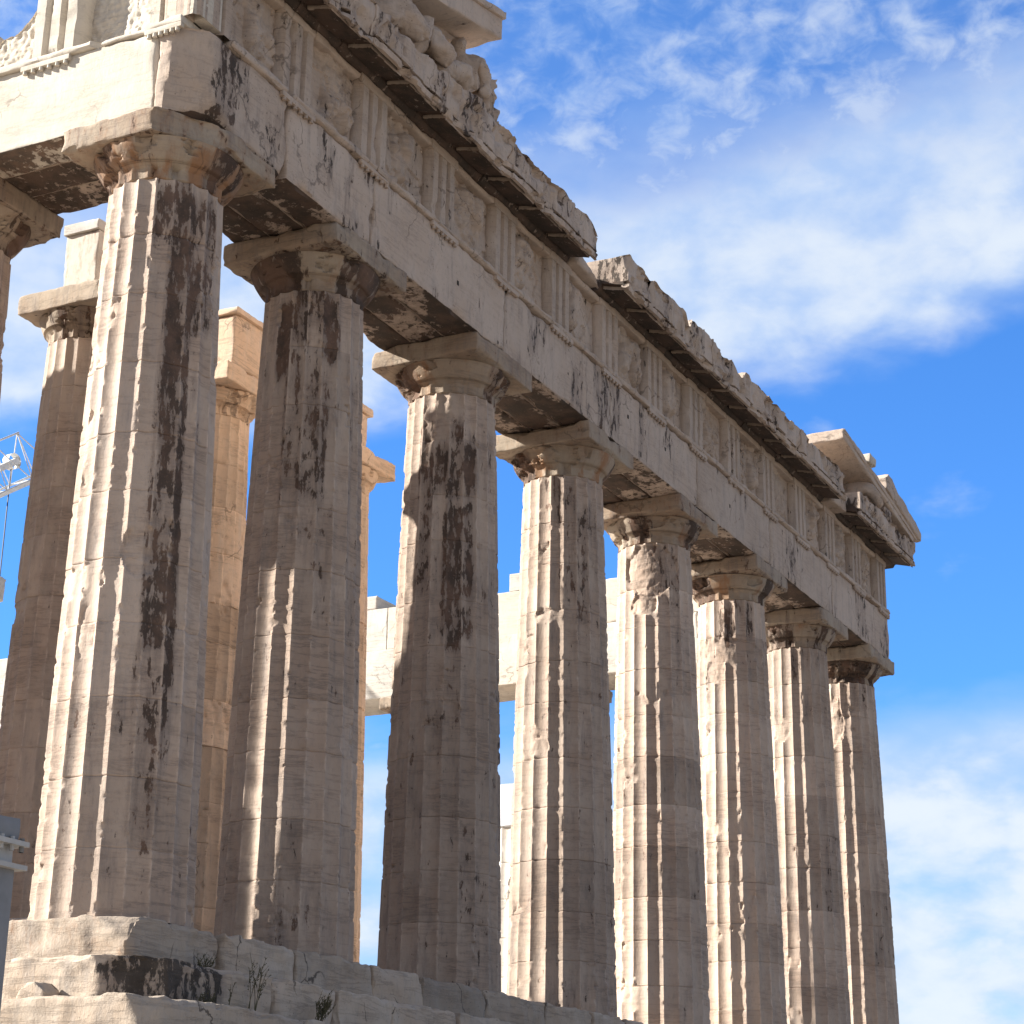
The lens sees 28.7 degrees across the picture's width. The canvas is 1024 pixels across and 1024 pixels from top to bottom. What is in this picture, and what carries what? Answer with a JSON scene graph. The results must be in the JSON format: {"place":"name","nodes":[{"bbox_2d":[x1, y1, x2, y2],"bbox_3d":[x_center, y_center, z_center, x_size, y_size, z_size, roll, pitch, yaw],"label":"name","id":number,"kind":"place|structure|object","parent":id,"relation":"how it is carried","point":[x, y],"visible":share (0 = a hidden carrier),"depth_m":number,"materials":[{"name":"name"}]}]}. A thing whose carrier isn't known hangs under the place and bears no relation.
{"place":"outdoors","nodes":[
{"label":"outdoors","id":0,"kind":"place"},
{"bbox_2d":[9,918,27,920],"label":"porch platform","id":1,"kind":"structure","parent":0,"point":[18,919],"depth_m":28.16,"materials":[{"name":"stone"}]},
{"bbox_2d":[0,279,98,918],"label":"column","id":2,"kind":"structure","parent":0,"point":[63,318],"depth_m":30.94,"materials":[{"name":"stone"}]},
{"bbox_2d":[64,218,105,285],"bbox_3d":[-6.829,-3.999,33.197,0.714,1.282,1.152,-9,-21,26],"label":"architrave stub","id":3,"kind":"object","parent":2,"relation":"on","point":[84,248],"visible":0.37,"depth_m":32.77,"materials":[{"name":"stone"}]},
{"bbox_2d":[193,360,257,934],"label":"column","id":4,"kind":"structure","parent":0,"point":[236,391],"depth_m":34.16,"materials":[{"name":"stone"}]},
{"bbox_2d":[217,306,262,378],"bbox_3d":[-5.167,-2.821,36.197,1.455,1.083,1.506,-9,-21,26],"label":"architrave stub","id":5,"kind":"object","parent":4,"relation":"on","point":[240,336],"visible":0.39,"depth_m":35.53,"materials":[{"name":"stone"}]},
{"bbox_2d":[353,444,394,962],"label":"column","id":6,"kind":"structure","parent":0,"point":[375,469],"depth_m":38.05,"materials":[{"name":"stone"}]},
{"bbox_2d":[361,404,372,445],"bbox_3d":[-3.511,-1.650,39.572,0.957,1.143,1.373,-9,-21,26],"label":"architrave stub","id":7,"kind":"object","parent":6,"relation":"on","point":[367,412],"visible":0.08,"depth_m":39.81,"materials":[{"name":"stone"}]},
{"bbox_2d":[499,783,513,993],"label":"column","id":8,"kind":"structure","parent":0,"point":[506,791],"depth_m":43.54,"materials":[{"name":"white stone"}]},
{"bbox_2d":[0,0,1023,1023],"label":"sky","id":9,"kind":"structure","parent":0,"point":[831,192],"materials":[{"name":"blue"}]},
{"bbox_3d":[-15.581,1.653,30.703,2.013,10.437,2.017,-9,-21,26],"label":"column","id":10,"kind":"object","parent":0,"visible":0},
{"bbox_2d":[0,0,222,214],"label":"entablature","id":11,"kind":"structure","parent":10,"relation":"on","point":[66,65],"depth_m":27.32,"materials":[{"name":"stone"}]},
{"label":"column","id":12,"kind":"object","parent":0,"visible":0},
{"bbox_2d":[0,578,697,726],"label":"entablature","id":13,"kind":"structure","parent":12,"relation":"on","point":[381,628],"depth_m":55.55,"materials":[{"name":"white stone"}]},
{"bbox_2d":[367,596,395,610],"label":"loose block","id":14,"kind":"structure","parent":13,"relation":"on","point":[375,602],"depth_m":57.49,"materials":[{"name":"white stone"}]},
{"bbox_2d":[509,573,519,591],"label":"loose block","id":15,"kind":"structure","parent":13,"relation":"on","point":[514,582],"depth_m":55.46,"materials":[{"name":"white stone"}]},
{"bbox_3d":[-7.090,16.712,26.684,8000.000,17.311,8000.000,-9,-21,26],"label":"ground","id":16,"kind":"structure","parent":0,"visible":0},
{"bbox_2d":[0,815,29,1010],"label":"crane","id":17,"kind":"object","parent":16,"relation":"on","point":[10,842],"visible":1,"depth_m":8.87,"materials":[{"name":"grey paint"}]},
{"bbox_2d":[0,914,642,1023],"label":"stepped platform","id":18,"kind":"structure","parent":16,"relation":"on","point":[115,970],"depth_m":22.84,"materials":[{"name":"stone"}]},
{"bbox_2d":[0,432,33,601],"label":"crane","id":19,"kind":"object","parent":18,"relation":"on","point":[8,463],"visible":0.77,"depth_m":61.45,"materials":[{"name":"white paint"}]},
{"bbox_2d":[0,177,63,397],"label":"column","id":20,"kind":"structure","parent":18,"relation":"on","point":[27,221],"depth_m":28.34,"materials":[{"name":"stone"}]},
{"bbox_2d":[16,982,58,998],"bbox_3d":[-5.116,5.171,21.520,0.432,0.217,0.260,-9,-21,26],"label":"loose stone","id":21,"kind":"object","parent":18,"relation":"on","point":[29,989],"visible":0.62,"depth_m":21.42,"materials":[{"name":"stone"}]},
{"bbox_2d":[27,106,274,927],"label":"column","id":22,"kind":"structure","parent":18,"relation":"on","point":[117,828],"depth_m":24.57,"materials":[{"name":"stone"}]},
{"bbox_2d":[196,953,216,967],"bbox_3d":[-3.585,5.251,23.299,0.150,0.256,0.330,-9,-21,26],"label":"weed","id":23,"kind":"object","parent":18,"relation":"on","point":[205,965],"visible":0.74,"depth_m":23.30,"materials":[{"name":"plant"}]},
{"bbox_2d":[196,989,216,1002],"bbox_3d":[-3.338,5.371,22.035,0.175,0.238,0.362,-9,-21,26],"label":"weed","id":24,"kind":"object","parent":18,"relation":"on","point":[211,999],"visible":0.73,"depth_m":22.02,"materials":[{"name":"plant"}]},
{"bbox_2d":[228,982,235,1003],"bbox_3d":[-3.163,5.434,22.391,0.114,0.356,0.092,-9,-21,26],"label":"weed","id":25,"kind":"object","parent":18,"relation":"on","point":[229,999],"visible":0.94,"depth_m":22.38,"materials":[{"name":"brown plant"}]},
{"bbox_2d":[247,954,270,1010],"bbox_3d":[-2.875,5.393,22.807,0.180,0.716,0.453,-9,-21,26],"label":"weed","id":26,"kind":"object","parent":18,"relation":"on","point":[261,986],"visible":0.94,"depth_m":22.78,"materials":[{"name":"brown plant"}]},
{"bbox_2d":[214,222,406,961],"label":"column","id":27,"kind":"structure","parent":18,"relation":"on","point":[286,875],"depth_m":27.72,"materials":[{"name":"stone"}]},
{"bbox_2d":[315,990,335,1021],"bbox_3d":[-2.213,5.911,23.869,0.203,0.460,0.542,-9,-21,26],"label":"weed","id":28,"kind":"object","parent":18,"relation":"on","point":[327,1004],"visible":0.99,"depth_m":23.78,"materials":[{"name":"green plant"}]},
{"bbox_2d":[379,697,390,713],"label":"column","id":29,"kind":"structure","parent":18,"relation":"on","point":[384,704],"depth_m":56.07,"materials":[{"name":"stone"}]},
{"bbox_2d":[372,331,531,991],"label":"column","id":30,"kind":"structure","parent":18,"relation":"on","point":[440,912],"depth_m":31.33,"materials":[{"name":"stone"}]},
{"bbox_2d":[496,420,632,1016],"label":"column","id":31,"kind":"structure","parent":18,"relation":"on","point":[561,950],"depth_m":34.94,"materials":[{"name":"stone"}]},
{"bbox_2d":[154,0,889,657],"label":"entablature","id":32,"kind":"structure","parent":31,"relation":"on","point":[322,126],"depth_m":33.23,"materials":[{"name":"stone"}]},
{"bbox_2d":[284,0,597,262],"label":"cornice","id":33,"kind":"structure","parent":32,"relation":"on","point":[427,96],"depth_m":31.83,"materials":[{"name":"stone"}]},
{"bbox_2d":[373,0,430,42],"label":"horse head statue","id":34,"kind":"object","parent":33,"relation":"on","point":[411,23],"visible":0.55,"depth_m":30.75,"materials":[{"name":"stone"}]},
{"bbox_2d":[413,15,456,67],"bbox_3d":[-1.524,-7.378,31.459,1.412,1.031,0.776,6,-20,-14],"label":"horse head statue","id":35,"kind":"object","parent":33,"relation":"on","point":[438,47],"visible":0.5,"depth_m":31.53,"materials":[{"name":"stone"}]},
{"bbox_2d":[412,0,505,57],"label":"raking cornice","id":36,"kind":"structure","parent":33,"relation":"on","point":[475,23],"depth_m":32.75,"materials":[{"name":"stone"}]},
{"bbox_2d":[431,37,491,110],"bbox_3d":[-1.031,-7.176,32.578,0.968,1.434,1.560,-9,-21,26],"label":"reclining statue","id":37,"kind":"object","parent":33,"relation":"on","point":[471,73],"visible":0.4,"depth_m":32.75,"materials":[{"name":"stone"}]},
{"bbox_2d":[472,77,503,135],"bbox_3d":[-0.495,-6.677,33.410,0.704,1.081,1.101,-9,-21,26],"label":"statue fragment","id":38,"kind":"object","parent":33,"relation":"on","point":[489,102],"visible":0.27,"depth_m":33.11,"materials":[{"name":"stone"}]},
{"bbox_2d":[567,257,597,288],"bbox_3d":[1.049,-4.495,36.972,0.914,0.498,1.170,-9,-21,26],"label":"broken cornice stone","id":39,"kind":"object","parent":32,"relation":"on","point":[580,267],"visible":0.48,"depth_m":36.58,"materials":[{"name":"stone"}]},
{"bbox_2d":[587,254,846,501],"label":"cornice","id":40,"kind":"structure","parent":32,"relation":"on","point":[639,301],"depth_m":41.07,"materials":[{"name":"stone"}]},
{"bbox_2d":[820,498,845,513],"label":"broken cornice stone","id":41,"kind":"object","parent":32,"relation":"on","point":[834,506],"visible":0.38,"depth_m":48.50,"materials":[{"name":"stone"}]},
{"bbox_2d":[835,492,914,568],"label":"cornice","id":42,"kind":"structure","parent":32,"relation":"on","point":[863,518],"depth_m":50.53,"materials":[{"name":"stone"}]},
{"bbox_2d":[806,428,916,541],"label":"raking cornice","id":43,"kind":"structure","parent":42,"relation":"on","point":[840,449],"depth_m":49.50,"materials":[{"name":"stone"}]},
{"bbox_2d":[863,453,875,467],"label":"gutter stone","id":44,"kind":"object","parent":43,"relation":"on","point":[870,459],"visible":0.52,"depth_m":49.88,"materials":[{"name":"stone"}]},
{"bbox_2d":[878,474,920,542],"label":"gutter stone","id":45,"kind":"object","parent":43,"relation":"on","point":[886,480],"visible":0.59,"depth_m":51.85,"materials":[{"name":"stone"}]},
{"bbox_2d":[843,482,882,507],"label":"horse head statue","id":46,"kind":"object","parent":42,"relation":"on","point":[870,491],"visible":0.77,"depth_m":50.08,"materials":[{"name":"stone"}]},
{"bbox_2d":[880,506,891,522],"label":"statue fragment","id":47,"kind":"object","parent":42,"relation":"on","point":[887,512],"visible":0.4,"depth_m":51.16,"materials":[{"name":"stone"}]},
{"bbox_2d":[516,685,612,702],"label":"column","id":48,"kind":"structure","parent":18,"relation":"on","point":[610,696],"depth_m":54.98,"materials":[{"name":"stone"}]},
{"bbox_2d":[603,493,717,1023],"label":"column","id":49,"kind":"structure","parent":18,"relation":"on","point":[661,973],"depth_m":38.59,"materials":[{"name":"stone"}]},
{"bbox_2d":[691,554,787,1023],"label":"column","id":50,"kind":"structure","parent":18,"relation":"on","point":[730,597],"depth_m":42.30,"materials":[{"name":"stone"}]},
{"bbox_2d":[764,607,850,1023],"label":"column","id":51,"kind":"structure","parent":18,"relation":"on","point":[799,641],"depth_m":45.97,"materials":[{"name":"stone"}]},
{"bbox_2d":[826,643,898,1023],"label":"column","id":52,"kind":"structure","parent":18,"relation":"on","point":[856,673],"depth_m":49.09,"materials":[{"name":"stone"}]}
]}

